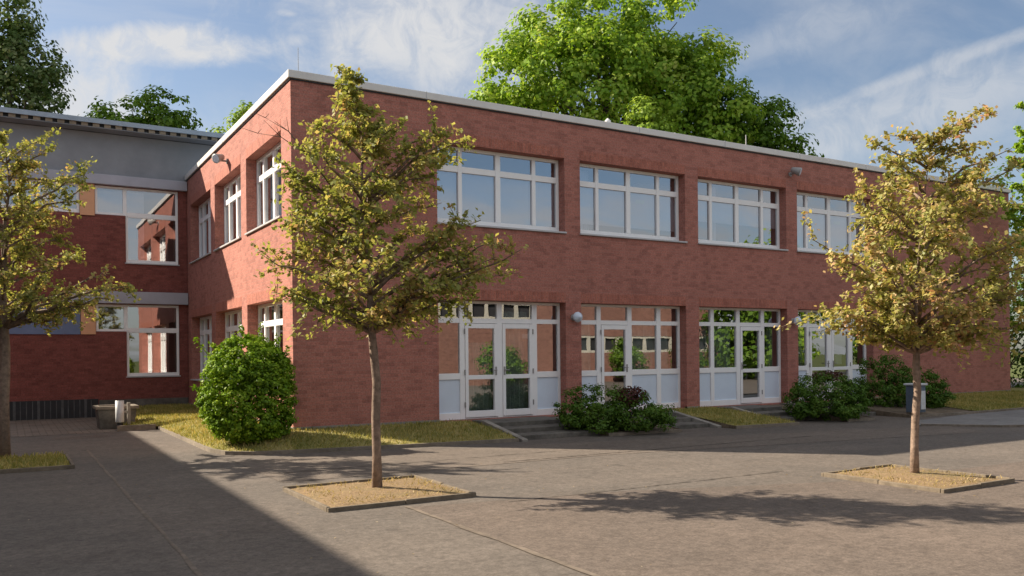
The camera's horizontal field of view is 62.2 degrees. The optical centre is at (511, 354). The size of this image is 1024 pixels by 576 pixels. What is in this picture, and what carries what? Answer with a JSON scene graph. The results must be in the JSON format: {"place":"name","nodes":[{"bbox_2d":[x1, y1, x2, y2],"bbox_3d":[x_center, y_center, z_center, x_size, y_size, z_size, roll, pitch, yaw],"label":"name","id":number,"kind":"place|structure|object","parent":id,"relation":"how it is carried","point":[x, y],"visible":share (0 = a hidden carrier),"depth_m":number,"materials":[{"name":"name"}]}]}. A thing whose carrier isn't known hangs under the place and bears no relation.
{"place":"outdoors","nodes":[
{"label":"outdoors","id":0,"kind":"place"},
{"bbox_2d":[0,450,68,468],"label":"grass","id":1,"kind":"structure","parent":0,"point":[43,461],"depth_m":14.12,"materials":[{"name":"green plant"}]},
{"bbox_2d":[10,417,121,436],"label":"block paving","id":2,"kind":"structure","parent":0,"point":[22,428],"depth_m":22.03,"materials":[{"name":"grey concrete"}]},
{"bbox_2d":[92,404,138,428],"bbox_3d":[-10.157,1.582,21.748,1.000,0.580,0.900,-1,0,-31],"label":"concrete planter","id":3,"kind":"object","parent":2,"relation":"on","point":[105,416],"visible":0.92,"depth_m":21.35,"materials":[{"name":"concrete"}]},
{"bbox_2d":[0,378,1023,575],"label":"asphalt yard","id":4,"kind":"structure","parent":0,"point":[96,523],"depth_m":10.86,"materials":[{"name":"grey asphalt"}]},
{"bbox_2d":[0,454,74,473],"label":"tree pit","id":5,"kind":"object","parent":4,"relation":"on","point":[44,467],"visible":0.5,"depth_m":13.57,"materials":[{"name":"brown soil"}]},
{"bbox_2d":[0,127,141,457],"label":"young tree","id":6,"kind":"object","parent":5,"relation":"in","point":[25,214],"visible":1,"depth_m":14.93,"materials":[{"name":"green plant"}]},
{"bbox_2d":[0,107,224,420],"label":"school wing","id":7,"kind":"structure","parent":4,"relation":"on","point":[131,224],"depth_m":26.08,"materials":[{"name":"red brick"}]},
{"bbox_2d":[1,177,78,212],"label":"window","id":8,"kind":"structure","parent":7,"relation":"in","point":[77,194],"depth_m":25.43,"materials":[{"name":"white glass"}]},
{"bbox_2d":[95,185,179,265],"bbox_3d":[-11.700,-4.005,26.519,2.405,2.365,0.300,-1,0,-31],"label":"window","id":9,"kind":"structure","parent":7,"relation":"in","point":[130,205],"depth_m":26.56,"materials":[{"name":"white glass"}]},
{"bbox_2d":[96,304,180,377],"bbox_3d":[-11.631,-0.431,26.463,2.405,2.255,0.170,-1,0,-31],"label":"window","id":10,"kind":"structure","parent":7,"relation":"in","point":[125,307],"depth_m":26.54,"materials":[{"name":"white glass"}]},
{"bbox_2d":[115,400,130,425],"bbox_3d":[-9.676,1.498,21.081,0.209,0.740,0.415,-1,0,14],"label":"litter bin","id":11,"kind":"object","parent":4,"relation":"on","point":[119,412],"visible":0.88,"depth_m":20.91,"materials":[{"name":"metal"}]},
{"bbox_2d":[117,424,155,430],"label":"kerb","id":12,"kind":"structure","parent":4,"relation":"on","point":[136,427],"depth_m":20.94,"materials":[{"name":"concrete"}]},
{"bbox_2d":[86,449,202,575],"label":"asphalt seam","id":13,"kind":"object","parent":4,"relation":"on","point":[194,569],"visible":1,"depth_m":9.09,"materials":[{"name":"grey asphalt"}]},
{"bbox_2d":[158,426,518,454],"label":"kerb","id":14,"kind":"structure","parent":4,"relation":"on","point":[218,451],"depth_m":16.22,"materials":[{"name":"concrete"}]},
{"bbox_2d":[283,475,475,512],"bbox_3d":[-1.741,1.776,10.925,1.920,0.148,1.850,-1,0,-31],"label":"tree pit","id":15,"kind":"object","parent":4,"relation":"on","point":[317,499],"visible":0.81,"depth_m":10.60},
{"bbox_2d":[243,64,528,487],"bbox_3d":[-1.673,-0.993,10.966,3.178,5.665,2.448,-1,0,-31],"label":"young tree","id":16,"kind":"object","parent":15,"relation":"in","point":[402,306],"visible":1,"depth_m":10.86,"materials":[{"name":"green plant"}]},
{"bbox_2d":[296,465,1001,503],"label":"dry grass","id":17,"kind":"structure","parent":15,"relation":"on","point":[430,481],"depth_m":11.13,"materials":[{"name":"plant"}]},
{"bbox_2d":[406,506,599,575],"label":"asphalt seam","id":18,"kind":"object","parent":4,"relation":"on","point":[527,550],"visible":1,"depth_m":7.81,"materials":[{"name":"grey asphalt"}]},
{"bbox_2d":[10,429,1002,572],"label":"fallen leaves","id":19,"kind":"object","parent":4,"relation":"on","point":[539,490],"visible":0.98,"depth_m":10.24,"materials":[{"name":"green plant"}]},
{"bbox_2d":[472,416,598,441],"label":"entrance steps","id":20,"kind":"structure","parent":4,"relation":"on","point":[525,429],"depth_m":18.56,"materials":[{"name":"concrete"}]},
{"bbox_2d":[592,427,678,435],"bbox_3d":[2.299,1.630,19.747,1.900,0.340,2.661,-1,0,-31],"label":"verge side","id":21,"kind":"object","parent":4,"relation":"on","point":[606,434],"visible":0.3,"depth_m":18.45,"materials":[{"name":"soil"}]},
{"bbox_2d":[509,471,776,501],"bbox_3d":[2.001,1.743,11.417,4.750,0.001,0.044,-1,0,-31],"label":"asphalt crack","id":22,"kind":"object","parent":4,"relation":"on","point":[644,486],"visible":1,"depth_m":11.26,"materials":[{"name":"grey asphalt"}]},
{"bbox_2d":[608,429,681,435],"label":"kerb","id":23,"kind":"structure","parent":4,"relation":"on","point":[643,432],"depth_m":18.65,"materials":[{"name":"concrete"}]},
{"bbox_2d":[627,410,721,428],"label":"entrance steps","id":24,"kind":"structure","parent":4,"relation":"on","point":[685,421],"depth_m":20.42,"materials":[{"name":"concrete"}]},
{"bbox_2d":[414,461,1023,575],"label":"asphalt patch","id":25,"kind":"object","parent":4,"relation":"on","point":[834,529],"visible":1,"depth_m":8.53,"materials":[{"name":"grey asphalt"}]},
{"bbox_2d":[706,420,735,428],"bbox_3d":[5.364,1.600,21.390,1.950,0.340,2.980,-1,0,-31],"label":"verge side","id":26,"kind":"object","parent":4,"relation":"on","point":[723,425],"visible":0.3,"depth_m":20.05,"materials":[{"name":"soil"}]},
{"bbox_2d":[557,402,967,432],"bbox_3d":[6.934,1.547,22.126,12.300,0.225,3.325,-1,0,-31],"label":"planting bed","id":27,"kind":"object","parent":4,"relation":"on","point":[899,409],"visible":0.23,"depth_m":23.63,"materials":[{"name":"soil"}]},
{"bbox_2d":[552,382,678,433],"bbox_3d":[2.288,1.303,18.875,2.802,1.394,1.718,-1,0,6],"label":"bush","id":28,"kind":"object","parent":27,"relation":"on","point":[614,412],"visible":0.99,"depth_m":18.56,"materials":[{"name":"green plant"}]},
{"bbox_2d":[781,370,873,421],"bbox_3d":[8.184,1.163,21.915,2.164,1.580,1.952,-1,0,-31],"label":"bush","id":29,"kind":"object","parent":27,"relation":"on","point":[817,406],"visible":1,"depth_m":21.66,"materials":[{"name":"green plant"}]},
{"bbox_2d":[852,354,956,408],"bbox_3d":[11.346,0.915,24.654,2.896,1.954,1.782,-1,0,-1],"label":"bush","id":30,"kind":"object","parent":27,"relation":"on","point":[893,387],"visible":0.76,"depth_m":24.37,"materials":[{"name":"green plant"}]},
{"bbox_2d":[711,404,816,420],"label":"entrance steps","id":31,"kind":"structure","parent":4,"relation":"on","point":[777,411],"depth_m":22.58,"materials":[{"name":"concrete"}]},
{"bbox_2d":[736,422,799,428],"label":"kerb","id":32,"kind":"structure","parent":4,"relation":"on","point":[767,425],"depth_m":20.13,"materials":[{"name":"concrete"}]},
{"bbox_2d":[783,409,867,421],"bbox_3d":[8.120,1.573,22.969,1.000,0.340,3.092,-1,0,-31],"label":"verge side","id":33,"kind":"object","parent":4,"relation":"on","point":[832,419],"visible":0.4,"depth_m":21.80,"materials":[{"name":"soil"}]},
{"bbox_2d":[780,401,875,415],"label":"entrance steps","id":34,"kind":"structure","parent":4,"relation":"on","point":[871,414],"depth_m":23.38,"materials":[{"name":"concrete"}]},
{"bbox_2d":[847,417,874,421],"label":"kerb","id":35,"kind":"structure","parent":4,"relation":"on","point":[862,419],"depth_m":21.64,"materials":[{"name":"concrete"}]},
{"bbox_2d":[903,383,927,411],"bbox_3d":[10.895,1.216,22.899,0.480,0.900,0.400,-1,0,-31],"label":"litter bin","id":36,"kind":"object","parent":4,"relation":"on","point":[909,395],"visible":0.64,"depth_m":22.81,"materials":[{"name":"grey metal"}]},
{"bbox_2d":[821,464,1014,492],"bbox_3d":[5.556,1.705,11.704,1.590,0.146,1.850,-1,0,-31],"label":"tree pit","id":37,"kind":"object","parent":4,"relation":"on","point":[873,478],"visible":0.8,"depth_m":11.42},
{"bbox_2d":[774,103,1023,472],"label":"young tree","id":38,"kind":"object","parent":37,"relation":"in","point":[913,338],"visible":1,"depth_m":11.60,"materials":[{"name":"yellow plant"}]},
{"bbox_2d":[866,399,972,417],"bbox_3d":[11.011,1.545,24.563,2.800,0.340,3.317,-1,0,-31],"label":"verge side","id":39,"kind":"object","parent":4,"relation":"on","point":[882,413],"visible":0.2,"depth_m":23.13,"materials":[{"name":"soil"}]},
{"bbox_2d":[911,411,975,416],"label":"kerb","id":40,"kind":"structure","parent":4,"relation":"on","point":[946,414],"depth_m":23.11,"materials":[{"name":"concrete"}]},
{"bbox_2d":[921,424,1023,426],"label":"kerb","id":41,"kind":"structure","parent":4,"relation":"on","point":[970,425],"depth_m":19.69,"materials":[{"name":"concrete"}]},
{"bbox_2d":[952,163,1023,318],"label":"broadleaf tree","id":42,"kind":"object","parent":4,"relation":"on","point":[1001,180],"visible":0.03,"depth_m":39.89,"materials":[{"name":"green plant"}]},
{"bbox_2d":[976,407,1023,412],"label":"kerb","id":43,"kind":"structure","parent":4,"relation":"on","point":[997,410],"depth_m":24.41,"materials":[{"name":"concrete"}]},
{"bbox_2d":[0,0,1023,351],"label":"sky","id":44,"kind":"structure","parent":0,"point":[854,69],"materials":[{"name":"blue"}]},
{"bbox_2d":[123,387,1023,450],"bbox_3d":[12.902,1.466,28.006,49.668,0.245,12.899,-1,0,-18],"label":"grass verge","id":45,"kind":"object","parent":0,"point":[338,438],"depth_m":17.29,"materials":[{"name":"green plant"}]},
{"bbox_2d":[189,322,298,444],"bbox_3d":[-5.088,0.652,16.315,2.038,2.623,1.988,-1,0,-31],"label":"round bush","id":46,"kind":"object","parent":45,"relation":"on","point":[223,413],"visible":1,"depth_m":15.86,"materials":[{"name":"green plant"}]},
{"bbox_2d":[998,101,1023,330],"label":"slim tree","id":47,"kind":"object","parent":45,"relation":"on","point":[1018,147],"visible":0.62,"depth_m":28.74,"materials":[{"name":"green plant"}]},
{"bbox_2d":[1009,271,1023,387],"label":"shrub","id":48,"kind":"object","parent":45,"relation":"on","point":[1017,358],"visible":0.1,"depth_m":34.21,"materials":[{"name":"green plant"}]},
{"bbox_2d":[234,426,983,482],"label":"asphalt path","id":49,"kind":"structure","parent":0,"point":[454,458],"depth_m":15.30,"materials":[{"name":"grey asphalt"}]},
{"bbox_2d":[270,442,659,473],"bbox_3d":[-0.185,1.762,14.934,8.100,0.001,0.049,-1,0,-31],"label":"asphalt crack","id":50,"kind":"object","parent":49,"relation":"on","point":[432,460],"visible":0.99,"depth_m":14.02,"materials":[{"name":"black asphalt"}]},
{"bbox_2d":[507,436,804,461],"bbox_3d":[3.077,1.732,15.908,7.500,0.001,0.059,-1,0,-31],"label":"asphalt crack","id":51,"kind":"object","parent":49,"relation":"on","point":[651,449],"visible":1,"depth_m":15.73,"materials":[{"name":"black asphalt"}]},
{"bbox_2d":[919,409,1023,424],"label":"concrete path","id":52,"kind":"structure","parent":0,"point":[1013,417],"depth_m":21.65,"materials":[{"name":"grey concrete"}]},
{"bbox_2d":[1010,353,1023,377],"bbox_3d":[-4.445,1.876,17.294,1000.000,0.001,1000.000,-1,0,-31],"label":"ground","id":53,"kind":"structure","parent":0,"point":[1017,372],"depth_m":75.91,"materials":[{"name":"green plant"}]},
{"bbox_2d":[0,0,77,113],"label":"poplar tree","id":54,"kind":"object","parent":53,"relation":"on","point":[17,43],"visible":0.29,"depth_m":43.67,"materials":[{"name":"green plant"}]},
{"bbox_2d":[83,84,202,129],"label":"broadleaf tree","id":55,"kind":"object","parent":53,"relation":"on","point":[160,114],"visible":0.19,"depth_m":41.21,"materials":[{"name":"green plant"}]},
{"bbox_2d":[206,100,252,132],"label":"broadleaf tree","id":56,"kind":"object","parent":53,"relation":"on","point":[243,110],"visible":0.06,"depth_m":48.09,"materials":[{"name":"green plant"}]},
{"bbox_2d":[185,69,1010,429],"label":"school building","id":57,"kind":"structure","parent":53,"relation":"on","point":[683,271],"depth_m":21.90,"materials":[{"name":"brick"}]},
{"bbox_2d":[189,197,210,263],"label":"window","id":58,"kind":"structure","parent":57,"relation":"in","point":[205,208],"depth_m":26.16,"materials":[{"name":"white glass"}]},
{"bbox_2d":[190,316,211,381],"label":"window","id":59,"kind":"structure","parent":57,"relation":"in","point":[205,322],"depth_m":26.23,"materials":[{"name":"white glass"}]},
{"bbox_2d":[212,154,227,163],"bbox_3d":[-7.605,-5.114,22.125,0.249,0.282,0.398,-1,0,34],"label":"floodlight","id":60,"kind":"object","parent":57,"relation":"attached to","point":[217,158],"visible":1,"depth_m":22.02,"materials":[{"name":"grey metal"}]},
{"bbox_2d":[213,173,240,251],"bbox_3d":[-7.366,-3.800,22.379,0.390,1.843,3.050,-1,0,-31],"label":"window","id":61,"kind":"structure","parent":57,"relation":"in","point":[232,190],"depth_m":22.96,"materials":[{"name":"white glass"}]},
{"bbox_2d":[225,309,241,380],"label":"window","id":62,"kind":"structure","parent":57,"relation":"in","point":[232,318],"depth_m":23.06,"materials":[{"name":"white glass"}]},
{"bbox_2d":[244,141,281,235],"bbox_3d":[-5.527,-3.818,19.296,0.390,1.843,3.050,-1,0,-31],"label":"window","id":63,"kind":"structure","parent":57,"relation":"in","point":[268,212],"depth_m":19.83,"materials":[{"name":"white glass"}]},
{"bbox_2d":[258,300,282,367],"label":"window","id":64,"kind":"structure","parent":57,"relation":"in","point":[271,315],"depth_m":19.69,"materials":[{"name":"white glass"}]},
{"bbox_2d":[437,145,566,233],"bbox_3d":[-0.274,-3.869,20.006,3.500,1.843,0.426,-1,0,-31],"label":"window","id":65,"kind":"structure","parent":57,"relation":"in","point":[508,200],"depth_m":20.13,"materials":[{"name":"clear glass"}]},
{"bbox_2d":[571,312,582,321],"bbox_3d":[1.595,-0.923,20.728,0.254,0.258,0.320,-1,0,-31],"label":"globe lamp","id":66,"kind":"object","parent":57,"relation":"attached to","point":[576,316],"visible":1,"depth_m":20.64,"materials":[{"name":"white glass"}]},
{"bbox_2d":[580,163,687,242],"bbox_3d":[3.026,-3.902,22.105,3.500,1.843,0.649,-1,0,-31],"label":"window","id":67,"kind":"structure","parent":57,"relation":"in","point":[627,207],"depth_m":22.10,"materials":[{"name":"clear glass"}]},
{"bbox_2d":[698,179,788,250],"bbox_3d":[6.384,-3.935,24.109,3.500,1.843,0.649,-1,0,-31],"label":"window","id":68,"kind":"structure","parent":57,"relation":"in","point":[712,209],"depth_m":24.10,"materials":[{"name":"clear glass"}]},
{"bbox_2d":[788,167,801,176],"bbox_3d":[8.248,-5.330,24.702,0.397,0.279,0.250,-1,0,34],"label":"floodlight","id":69,"kind":"object","parent":57,"relation":"attached to","point":[797,171],"visible":1,"depth_m":24.61,"materials":[{"name":"grey metal"}]},
{"bbox_2d":[791,317,801,324],"bbox_3d":[8.310,-0.989,24.735,0.254,0.258,0.320,-1,0,-31],"label":"globe lamp","id":70,"kind":"object","parent":57,"relation":"attached to","point":[794,320],"visible":0.78,"depth_m":24.66,"materials":[{"name":"white glass"}]},
{"bbox_2d":[797,192,868,256],"bbox_3d":[9.741,-3.968,26.113,3.500,1.843,0.649,-1,0,-31],"label":"window","id":71,"kind":"structure","parent":57,"relation":"in","point":[832,225],"depth_m":26.10,"materials":[{"name":"white glass"}]},
{"bbox_2d":[464,0,766,144],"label":"broadleaf tree","id":72,"kind":"object","parent":53,"relation":"on","point":[632,54],"visible":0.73,"depth_m":44.89,"materials":[{"name":"green plant"}]},
{"bbox_2d":[621,94,676,132],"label":"broadleaf tree","id":73,"kind":"object","parent":53,"relation":"on","point":[648,113],"visible":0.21,"depth_m":41.53,"materials":[{"name":"green plant"}]},
{"bbox_2d":[682,83,824,157],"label":"broadleaf tree","id":74,"kind":"object","parent":53,"relation":"on","point":[769,137],"visible":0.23,"depth_m":46.71,"materials":[{"name":"green plant"}]}
]}

